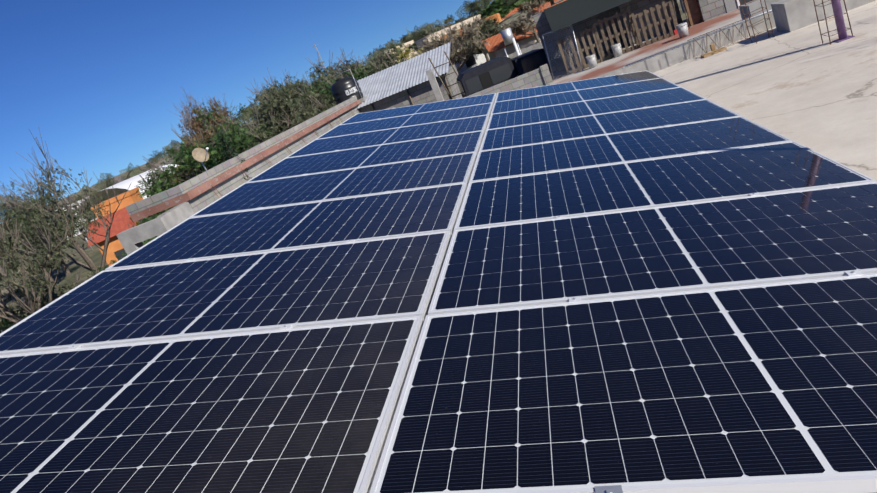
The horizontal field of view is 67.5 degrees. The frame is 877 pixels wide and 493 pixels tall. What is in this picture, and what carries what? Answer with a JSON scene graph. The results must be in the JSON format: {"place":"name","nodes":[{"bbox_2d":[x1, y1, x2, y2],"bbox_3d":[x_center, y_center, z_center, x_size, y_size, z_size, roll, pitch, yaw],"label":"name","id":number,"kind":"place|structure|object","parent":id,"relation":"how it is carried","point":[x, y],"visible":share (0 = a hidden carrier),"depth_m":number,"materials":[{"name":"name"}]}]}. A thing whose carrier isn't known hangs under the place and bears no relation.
{"place":"outdoors","nodes":[
{"label":"outdoors","id":0,"kind":"place"},
{"bbox_2d":[116,202,194,254],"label":"wall","id":1,"kind":"structure","parent":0,"point":[131,239],"depth_m":12.93,"materials":[{"name":"grey concrete"}]},
{"bbox_2d":[0,0,492,222],"label":"sky","id":2,"kind":"structure","parent":0,"point":[99,80],"materials":[{"name":"blue"}]},
{"bbox_2d":[210,109,354,195],"bbox_3d":[-4.197,-3.267,20.569,0.166,0.595,12.622,-19,16,13],"label":"mounting bracket","id":3,"kind":"object","parent":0,"point":[285,148],"visible":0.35,"depth_m":19.11,"materials":[{"name":"silver metal"}]},
{"bbox_2d":[0,0,687,329],"bbox_3d":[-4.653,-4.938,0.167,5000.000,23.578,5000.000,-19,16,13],"label":"ground","id":4,"kind":"structure","parent":0,"point":[95,254],"depth_m":60.26,"materials":[{"name":"brown soil"}]},
{"bbox_2d":[0,310,28,332],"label":"bright green bush","id":5,"kind":"object","parent":4,"relation":"on","point":[4,321],"visible":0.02,"depth_m":24.12,"materials":[{"name":"green plant"}]},
{"bbox_2d":[0,193,77,275],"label":"tree","id":6,"kind":"object","parent":4,"relation":"on","point":[66,271],"visible":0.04,"depth_m":51.99,"materials":[{"name":"green plant"}]},
{"bbox_2d":[0,184,83,322],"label":"tree","id":7,"kind":"object","parent":4,"relation":"on","point":[48,260],"visible":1,"depth_m":22.54,"materials":[{"name":"green plant"}]},
{"bbox_2d":[0,192,84,290],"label":"tree","id":8,"kind":"object","parent":4,"relation":"on","point":[6,220],"visible":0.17,"depth_m":45.52,"materials":[{"name":"green plant"}]},
{"bbox_2d":[0,254,103,331],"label":"bush","id":9,"kind":"object","parent":4,"relation":"on","point":[43,301],"visible":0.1,"depth_m":25.06,"materials":[{"name":"green plant"}]},
{"bbox_2d":[0,126,130,274],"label":"mesquite tree","id":10,"kind":"object","parent":4,"relation":"on","point":[45,199],"visible":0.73,"depth_m":28.70,"materials":[{"name":"green plant"}]},
{"bbox_2d":[55,196,96,239],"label":"white house","id":11,"kind":"structure","parent":4,"relation":"on","point":[75,214],"depth_m":81.23,"materials":[{"name":"paint"}]},
{"bbox_2d":[88,208,141,265],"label":"orange house","id":12,"kind":"structure","parent":4,"relation":"on","point":[121,219],"depth_m":39.20,"materials":[{"name":"paint"}]},
{"bbox_2d":[91,187,142,217],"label":"orange house","id":13,"kind":"structure","parent":4,"relation":"on","point":[131,196],"depth_m":41.03,"materials":[{"name":"paint"}]},
{"bbox_2d":[97,223,155,271],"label":"dark tree","id":14,"kind":"object","parent":4,"relation":"on","point":[143,242],"visible":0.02,"depth_m":22.26,"materials":[{"name":"green plant"}]},
{"bbox_2d":[77,164,178,249],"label":"white canopy vault","id":15,"kind":"object","parent":4,"relation":"on","point":[121,187],"visible":0.35,"depth_m":60.83,"materials":[{"name":"white fabric"}]},
{"bbox_2d":[127,157,179,225],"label":"olive tree","id":16,"kind":"object","parent":4,"relation":"on","point":[155,176],"visible":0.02,"depth_m":38.09,"materials":[{"name":"green plant"}]},
{"bbox_2d":[132,171,203,239],"bbox_3d":[-10.476,-0.898,28.361,4.586,5.827,5.368,-19,16,13],"label":"tree","id":17,"kind":"object","parent":4,"relation":"on","point":[153,189],"visible":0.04,"depth_m":27.39,"materials":[{"name":"green plant"}]},
{"bbox_2d":[165,106,217,184],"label":"tree","id":18,"kind":"object","parent":4,"relation":"on","point":[195,138],"visible":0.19,"depth_m":31.87,"materials":[{"name":"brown plant"}]},
{"bbox_2d":[134,123,257,213],"bbox_3d":[-9.362,-1.793,28.077,5.877,6.563,4.693,-19,16,13],"label":"tree","id":19,"kind":"object","parent":4,"relation":"on","point":[187,156],"visible":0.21,"depth_m":26.71,"materials":[{"name":"green plant"}]},
{"bbox_2d":[167,88,239,151],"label":"tree","id":20,"kind":"object","parent":4,"relation":"on","point":[199,124],"visible":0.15,"depth_m":45.42,"materials":[{"name":"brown plant"}]},
{"bbox_2d":[173,116,249,179],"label":"olive tree","id":21,"kind":"object","parent":4,"relation":"on","point":[214,131],"depth_m":44.63,"materials":[{"name":"green plant"}]},
{"bbox_2d":[188,102,277,175],"bbox_3d":[-7.990,-3.350,29.534,4.505,7.336,5.241,-19,16,13],"label":"tree","id":22,"kind":"object","parent":4,"relation":"on","point":[218,161],"visible":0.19,"depth_m":28.31,"materials":[{"name":"green plant"}]},
{"bbox_2d":[215,130,251,180],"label":"tree","id":23,"kind":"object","parent":4,"relation":"on","point":[222,137],"visible":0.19,"depth_m":16.40,"materials":[{"name":"green plant"}]},
{"bbox_2d":[220,80,285,152],"bbox_3d":[-9.436,-5.797,38.416,6.463,8.176,5.693,-19,16,13],"label":"olive tree","id":24,"kind":"object","parent":4,"relation":"on","point":[260,112],"visible":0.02,"depth_m":37.54,"materials":[{"name":"green plant"}]},
{"bbox_2d":[157,104,360,216],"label":"neighbour block walls","id":25,"kind":"structure","parent":4,"relation":"on","point":[208,197],"depth_m":17.45,"materials":[{"name":"grey concrete"}]},
{"bbox_2d":[192,147,208,170],"bbox_3d":[-6.076,-2.238,17.006,0.398,0.708,0.692,-29,17,-20],"label":"satellite dish","id":26,"kind":"object","parent":25,"relation":"on","point":[201,155],"visible":0.96,"depth_m":17.19,"materials":[{"name":"grey metal"}]},
{"bbox_2d":[125,96,356,214],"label":"parapet wall","id":27,"kind":"structure","parent":25,"relation":"on","point":[177,190],"depth_m":15.66,"materials":[{"name":"grey concrete"}]},
{"bbox_2d":[130,99,360,221],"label":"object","id":28,"kind":"object","parent":25,"relation":"on","point":[193,193],"visible":0.71,"depth_m":15.66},
{"bbox_2d":[239,80,335,151],"bbox_3d":[-6.713,-4.605,32.047,4.116,7.208,6.769,-11,20,36],"label":"tree","id":29,"kind":"object","parent":4,"relation":"on","point":[284,108],"visible":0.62,"depth_m":30.87,"materials":[{"name":"green plant"}]},
{"bbox_2d":[243,70,332,126],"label":"olive tree","id":30,"kind":"object","parent":4,"relation":"on","point":[290,87],"visible":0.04,"depth_m":41.17,"materials":[{"name":"green plant"}]},
{"bbox_2d":[245,76,335,142],"bbox_3d":[-6.505,-5.319,35.097,6.317,6.694,6.912,-19,16,13],"label":"olive tree","id":31,"kind":"object","parent":4,"relation":"on","point":[316,94],"visible":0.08,"depth_m":34.05,"materials":[{"name":"green plant"}]},
{"bbox_2d":[68,0,520,202],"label":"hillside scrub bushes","id":32,"kind":"object","parent":4,"relation":"on","point":[479,5],"visible":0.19,"depth_m":174.03,"materials":[{"name":"green plant"}]},
{"bbox_2d":[263,48,373,97],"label":"olive tree","id":33,"kind":"object","parent":4,"relation":"on","point":[330,69],"visible":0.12,"depth_m":42.27,"materials":[{"name":"green plant"}]},
{"bbox_2d":[285,62,370,118],"bbox_3d":[-5.382,-6.072,34.989,6.213,6.970,5.957,-4,24,48],"label":"tree","id":34,"kind":"object","parent":4,"relation":"on","point":[356,76],"visible":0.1,"depth_m":34.56,"materials":[{"name":"green plant"}]},
{"bbox_2d":[316,61,357,98],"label":"olive tree","id":35,"kind":"object","parent":4,"relation":"on","point":[339,76],"visible":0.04,"depth_m":36.49,"materials":[{"name":"green plant"}]},
{"bbox_2d":[310,44,408,90],"bbox_3d":[-3.348,-8.355,39.199,6.704,6.569,7.309,-19,16,13],"label":"tree","id":36,"kind":"object","parent":4,"relation":"on","point":[383,62],"visible":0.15,"depth_m":37.90,"materials":[{"name":"green plant"}]},
{"bbox_2d":[370,40,417,62],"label":"house","id":37,"kind":"structure","parent":4,"relation":"on","point":[409,42],"depth_m":132.21,"materials":[{"name":"beige paint"}]},
{"bbox_2d":[359,64,462,112],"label":"shed block walls","id":38,"kind":"structure","parent":4,"relation":"on","point":[422,93],"depth_m":27.68,"materials":[{"name":"grey concrete"}]},
{"bbox_2d":[395,42,437,61],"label":"tree","id":39,"kind":"object","parent":4,"relation":"on","point":[406,54],"visible":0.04,"depth_m":48.66,"materials":[{"name":"green plant"}]},
{"bbox_2d":[406,28,439,50],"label":"hill tree","id":40,"kind":"object","parent":4,"relation":"on","point":[413,46],"visible":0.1,"depth_m":99.82,"materials":[{"name":"green plant"}]},
{"bbox_2d":[425,69,443,101],"bbox_3d":[0.562,-4.492,25.736,0.240,5.051,0.240,-19,16,13],"label":"concrete post","id":41,"kind":"object","parent":4,"relation":"on","point":[434,84],"visible":0.36,"depth_m":25.12,"materials":[{"name":"grey concrete"}]},
{"bbox_2d":[415,15,480,51],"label":"cream house","id":42,"kind":"structure","parent":4,"relation":"on","point":[445,33],"depth_m":87.52,"materials":[{"name":"paint"}]},
{"bbox_2d":[410,12,489,73],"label":"sparse tree","id":43,"kind":"object","parent":4,"relation":"on","point":[455,38],"visible":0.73,"depth_m":42.95,"materials":[{"name":"green plant"}]},
{"bbox_2d":[444,17,464,27],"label":"hill tree","id":44,"kind":"object","parent":4,"relation":"on","point":[458,21],"visible":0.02,"depth_m":107.91,"materials":[{"name":"green plant"}]},
{"bbox_2d":[449,25,501,72],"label":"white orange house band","id":45,"kind":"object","parent":4,"relation":"on","point":[472,61],"visible":0.1,"depth_m":56.61,"materials":[{"name":"paint"}]},
{"bbox_2d":[440,13,501,38],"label":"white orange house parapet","id":46,"kind":"structure","parent":45,"relation":"on","point":[497,17],"depth_m":55.77,"materials":[{"name":"paint"}]},
{"bbox_2d":[457,16,517,62],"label":"sparse tree","id":47,"kind":"object","parent":4,"relation":"on","point":[489,29],"visible":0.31,"depth_m":51.83,"materials":[{"name":"brown plant"}]},
{"bbox_2d":[474,1,519,26],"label":"hill tree","id":48,"kind":"object","parent":4,"relation":"on","point":[503,11],"visible":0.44,"depth_m":94.14,"materials":[{"name":"green plant"}]},
{"bbox_2d":[488,0,521,9],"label":"hill tree","id":49,"kind":"object","parent":4,"relation":"on","point":[500,3],"visible":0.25,"depth_m":110.22,"materials":[{"name":"green plant"}]},
{"bbox_2d":[464,64,552,116],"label":"wall","id":50,"kind":"structure","parent":4,"relation":"on","point":[541,76],"depth_m":21.03,"materials":[{"name":"grey concrete"}]},
{"bbox_2d":[502,7,518,19],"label":"building","id":51,"kind":"structure","parent":4,"relation":"on","point":[513,11],"depth_m":101.60,"materials":[{"name":"beige paint"}]},
{"bbox_2d":[500,28,521,56],"bbox_3d":[4.357,-9.079,34.655,0.757,4.880,0.754,-19,16,13],"label":"water heater","id":52,"kind":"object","parent":4,"relation":"on","point":[507,35],"depth_m":33.89,"materials":[{"name":"grey metal"}]},
{"bbox_2d":[482,25,540,59],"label":"building","id":53,"kind":"structure","parent":4,"relation":"on","point":[495,48],"depth_m":47.41,"materials":[{"name":"beige paint"}]},
{"bbox_2d":[512,38,519,55],"bbox_3d":[3.203,-6.870,26.117,0.120,2.750,0.738,-34,19,-34],"label":"pvc pipe","id":54,"kind":"object","parent":4,"relation":"on","point":[515,46],"visible":0.21,"depth_m":25.55,"materials":[{"name":"white plastic"}]},
{"bbox_2d":[499,0,545,42],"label":"tree","id":55,"kind":"object","parent":4,"relation":"on","point":[517,28],"visible":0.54,"depth_m":45.06,"materials":[{"name":"brown plant"}]},
{"bbox_2d":[514,0,554,11],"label":"tree","id":56,"kind":"object","parent":4,"relation":"on","point":[520,3],"visible":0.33,"depth_m":66.15,"materials":[{"name":"green plant"}]},
{"bbox_2d":[526,0,557,15],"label":"roof","id":57,"kind":"structure","parent":4,"relation":"on","point":[545,5],"depth_m":81.92,"materials":[{"name":"orange paint"}]},
{"bbox_2d":[505,0,679,58],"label":"wall","id":58,"kind":"structure","parent":4,"relation":"on","point":[530,48],"depth_m":37.63,"materials":[{"name":"grey concrete"}]},
{"bbox_2d":[369,0,876,492],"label":"roof slab","id":59,"kind":"structure","parent":4,"relation":"on","point":[807,86],"depth_m":6.94,"materials":[{"name":"concrete"}]},
{"bbox_2d":[67,76,861,492],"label":"clamps","id":60,"kind":"object","parent":59,"relation":"on","point":[605,488],"visible":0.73,"depth_m":2.48,"materials":[{"name":"silver metal"}]},
{"bbox_2d":[0,316,422,492],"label":"solar panel","id":61,"kind":"object","parent":60,"relation":"on","point":[309,409],"visible":1,"depth_m":2.13,"materials":[{"name":"blue"}]},
{"bbox_2d":[0,231,450,354],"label":"solar panel","id":62,"kind":"object","parent":60,"relation":"on","point":[379,279],"visible":0.98,"depth_m":3.12,"materials":[{"name":"blue"}]},
{"bbox_2d":[105,183,466,269],"bbox_3d":[-0.895,-0.136,4.231,2.100,0.036,1.040,-6,19,10],"label":"solar panel","id":63,"kind":"object","parent":60,"relation":"on","point":[389,215],"visible":0.98,"depth_m":4.13,"materials":[{"name":"blue"}]},
{"bbox_2d":[189,152,476,217],"bbox_3d":[-0.772,-0.491,5.223,2.100,0.036,1.040,-6,19,10],"label":"solar panel","id":64,"kind":"object","parent":60,"relation":"on","point":[399,176],"visible":1,"depth_m":5.14,"materials":[{"name":"blue"}]},
{"bbox_2d":[245,130,483,182],"bbox_3d":[-0.640,-0.848,6.212,2.100,0.038,1.040,-6,19,10],"label":"solar panel","id":65,"kind":"object","parent":60,"relation":"on","point":[448,145],"visible":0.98,"depth_m":6.14,"materials":[{"name":"blue"}]},
{"bbox_2d":[286,115,488,157],"bbox_3d":[-0.513,-1.203,7.203,2.100,0.038,1.040,-6,19,10],"label":"solar panel","id":66,"kind":"object","parent":60,"relation":"on","point":[408,133],"visible":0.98,"depth_m":7.14,"materials":[{"name":"blue"}]},
{"bbox_2d":[315,103,492,139],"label":"solar panel","id":67,"kind":"object","parent":60,"relation":"on","point":[418,119],"visible":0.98,"depth_m":8.14,"materials":[{"name":"blue"}]},
{"bbox_2d":[339,93,495,124],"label":"solar panel","id":68,"kind":"object","parent":60,"relation":"on","point":[426,107],"visible":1,"depth_m":9.14,"materials":[{"name":"blue"}]},
{"bbox_2d":[495,70,661,101],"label":"solar panel","id":69,"kind":"object","parent":60,"relation":"on","point":[577,85],"visible":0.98,"depth_m":8.79,"materials":[{"name":"blue"}]},
{"bbox_2d":[491,78,680,113],"bbox_3d":[1.691,-1.790,7.841,2.100,0.036,1.040,-6,19,10],"label":"solar panel","id":70,"kind":"object","parent":60,"relation":"on","point":[585,94],"visible":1,"depth_m":7.79,"materials":[{"name":"blue"}]},
{"bbox_2d":[486,87,706,129],"bbox_3d":[1.568,-1.435,6.850,2.100,0.036,1.040,-6,19,10],"label":"solar panel","id":71,"kind":"object","parent":60,"relation":"on","point":[596,106],"visible":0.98,"depth_m":6.79,"materials":[{"name":"blue"}]},
{"bbox_2d":[479,99,741,150],"bbox_3d":[1.437,-1.079,5.860,2.100,0.039,1.040,-6,19,10],"label":"solar panel","id":72,"kind":"object","parent":60,"relation":"on","point":[619,121],"visible":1,"depth_m":5.79,"materials":[{"name":"blue"}]},
{"bbox_2d":[370,273,876,492],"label":"solar panel","id":73,"kind":"object","parent":60,"relation":"on","point":[764,388],"visible":1,"depth_m":1.82,"materials":[{"name":"blue"}]},
{"bbox_2d":[469,116,792,181],"bbox_3d":[1.306,-0.723,4.870,2.100,0.039,1.040,-6,19,10],"label":"solar panel","id":74,"kind":"object","parent":60,"relation":"on","point":[675,140],"visible":0.96,"depth_m":4.79,"materials":[{"name":"blue"}]},
{"bbox_2d":[428,181,876,314],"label":"solar panel","id":75,"kind":"object","parent":60,"relation":"on","point":[823,232],"visible":0.98,"depth_m":2.81,"materials":[{"name":"blue"}]},
{"bbox_2d":[454,141,875,229],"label":"solar panel","id":76,"kind":"object","parent":60,"relation":"on","point":[737,172],"visible":0.96,"depth_m":3.77,"materials":[{"name":"blue"}]},
{"bbox_2d":[486,11,775,127],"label":"wall","id":77,"kind":"structure","parent":59,"relation":"on","point":[669,58],"depth_m":10.81,"materials":[{"name":"grey concrete"}]},
{"bbox_2d":[622,9,771,73],"bbox_3d":[4.947,-3.245,9.541,4.706,0.314,2.345,-19,16,13],"label":"ledge","id":78,"kind":"object","parent":59,"relation":"on","point":[695,39],"visible":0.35,"depth_m":10.81,"materials":[{"name":"grey concrete"}]},
{"bbox_2d":[701,44,726,57],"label":"wood offcuts","id":79,"kind":"object","parent":59,"relation":"on","point":[713,50],"visible":1,"depth_m":10.44,"materials":[{"name":"beige wood"}]},
{"bbox_2d":[687,16,760,58],"bbox_3d":[4.599,-3.370,10.584,1.045,0.310,0.179,-19,16,13],"label":"armex truss","id":80,"kind":"object","parent":59,"relation":"on","point":[720,38],"visible":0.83,"depth_m":10.62,"materials":[{"name":"grey metal"}]},
{"bbox_2d":[739,0,773,43],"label":"rebar starter","id":81,"kind":"object","parent":59,"relation":"on","point":[767,30],"visible":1,"depth_m":9.81,"materials":[{"name":"metal"}]},
{"bbox_2d":[739,0,875,31],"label":"concrete wall","id":82,"kind":"structure","parent":59,"relation":"on","point":[791,15],"depth_m":9.56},
{"bbox_2d":[813,0,852,44],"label":"rebar starter","id":83,"kind":"object","parent":59,"relation":"on","point":[822,3],"visible":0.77,"depth_m":7.86,"materials":[{"name":"metal"}]},
{"bbox_2d":[831,0,854,41],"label":"pole","id":84,"kind":"object","parent":59,"relation":"on","point":[839,19],"visible":1,"depth_m":7.80,"materials":[{"name":"purple metal"}]},
{"bbox_2d":[331,76,362,104],"bbox_3d":[-3.993,-6.681,28.936,1.260,1.580,1.260,-19,16,13],"label":"water tank","id":85,"kind":"object","parent":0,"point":[344,88],"visible":0.69,"depth_m":28.39,"materials":[{"name":"black plastic"}]},
{"bbox_2d":[371,74,452,110],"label":"shed posts","id":86,"kind":"object","parent":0,"point":[410,96],"depth_m":27.49,"materials":[{"name":"metal"}]},
{"bbox_2d":[357,42,450,107],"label":"corrugated roof","id":87,"kind":"structure","parent":86,"relation":"on","point":[398,77],"depth_m":29.16,"materials":[{"name":"silver metal"}]},
{"bbox_2d":[428,52,460,99],"bbox_3d":[0.507,-6.391,25.488,1.051,2.310,0.260,-19,16,13],"label":"wooden ladder","id":88,"kind":"object","parent":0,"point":[445,75],"visible":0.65,"depth_m":25.43,"materials":[{"name":"brown wood"}]},
{"bbox_2d":[550,9,741,84],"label":"terrace floor","id":89,"kind":"structure","parent":0,"point":[645,51],"depth_m":19.34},
{"bbox_2d":[456,48,551,97],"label":"water tanks","id":90,"kind":"object","parent":89,"relation":"on","point":[487,74],"visible":0.46,"depth_m":23.72,"materials":[{"name":"black plastic"}]},
{"bbox_2d":[542,25,582,79],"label":"gate","id":91,"kind":"structure","parent":89,"relation":"on","point":[543,37],"depth_m":20.95,"materials":[{"name":"grey metal"}]},
{"bbox_2d":[585,54,596,68],"bbox_3d":[4.773,-5.757,20.429,0.314,0.370,0.315,-19,16,13],"label":"bucket","id":92,"kind":"object","parent":89,"relation":"on","point":[591,61],"visible":1,"depth_m":20.33,"materials":[{"name":"white plastic"}]},
{"bbox_2d":[556,1,677,74],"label":"pallet fence","id":93,"kind":"object","parent":89,"relation":"on","point":[633,28],"visible":0.9,"depth_m":20.50,"materials":[{"name":"brown wood"}]},
{"bbox_2d":[611,43,622,57],"bbox_3d":[5.611,-6.164,20.620,0.314,0.370,0.315,-19,16,13],"label":"bucket","id":94,"kind":"object","parent":89,"relation":"on","point":[616,50],"visible":1,"depth_m":20.52,"materials":[{"name":"white plastic"}]},
{"bbox_2d":[533,0,726,72],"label":"block wall","id":95,"kind":"structure","parent":89,"relation":"on","point":[710,9],"depth_m":22.59,"materials":[{"name":"grey concrete"}]},
{"bbox_2d":[543,0,630,31],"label":"shade cloth","id":96,"kind":"object","parent":95,"relation":"on","point":[566,13],"visible":1,"depth_m":21.35,"materials":[{"name":"black fabric"}]},
{"bbox_2d":[684,0,702,25],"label":"wood door","id":97,"kind":"structure","parent":95,"relation":"attached to","point":[693,12],"depth_m":20.48,"materials":[{"name":"brown wood"}]},
{"bbox_2d":[672,0,689,34],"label":"broom and tools","id":98,"kind":"object","parent":89,"relation":"on","point":[675,31],"visible":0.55,"depth_m":20.16,"materials":[{"name":"brown wood"}]},
{"bbox_2d":[676,22,688,37],"bbox_3d":[7.023,-6.213,18.859,0.314,0.370,0.315,-19,16,13],"label":"bucket","id":99,"kind":"object","parent":89,"relation":"on","point":[682,30],"visible":1,"depth_m":18.76,"materials":[{"name":"white plastic"}]},
{"bbox_2d":[680,0,737,12],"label":"wall","id":100,"kind":"structure","parent":0,"point":[731,5],"depth_m":20.12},
{"bbox_2d":[736,0,753,8],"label":"white window frame","id":101,"kind":"object","parent":100,"relation":"attached to","point":[742,2],"depth_m":20.01,"materials":[{"name":"paint"}]}
]}

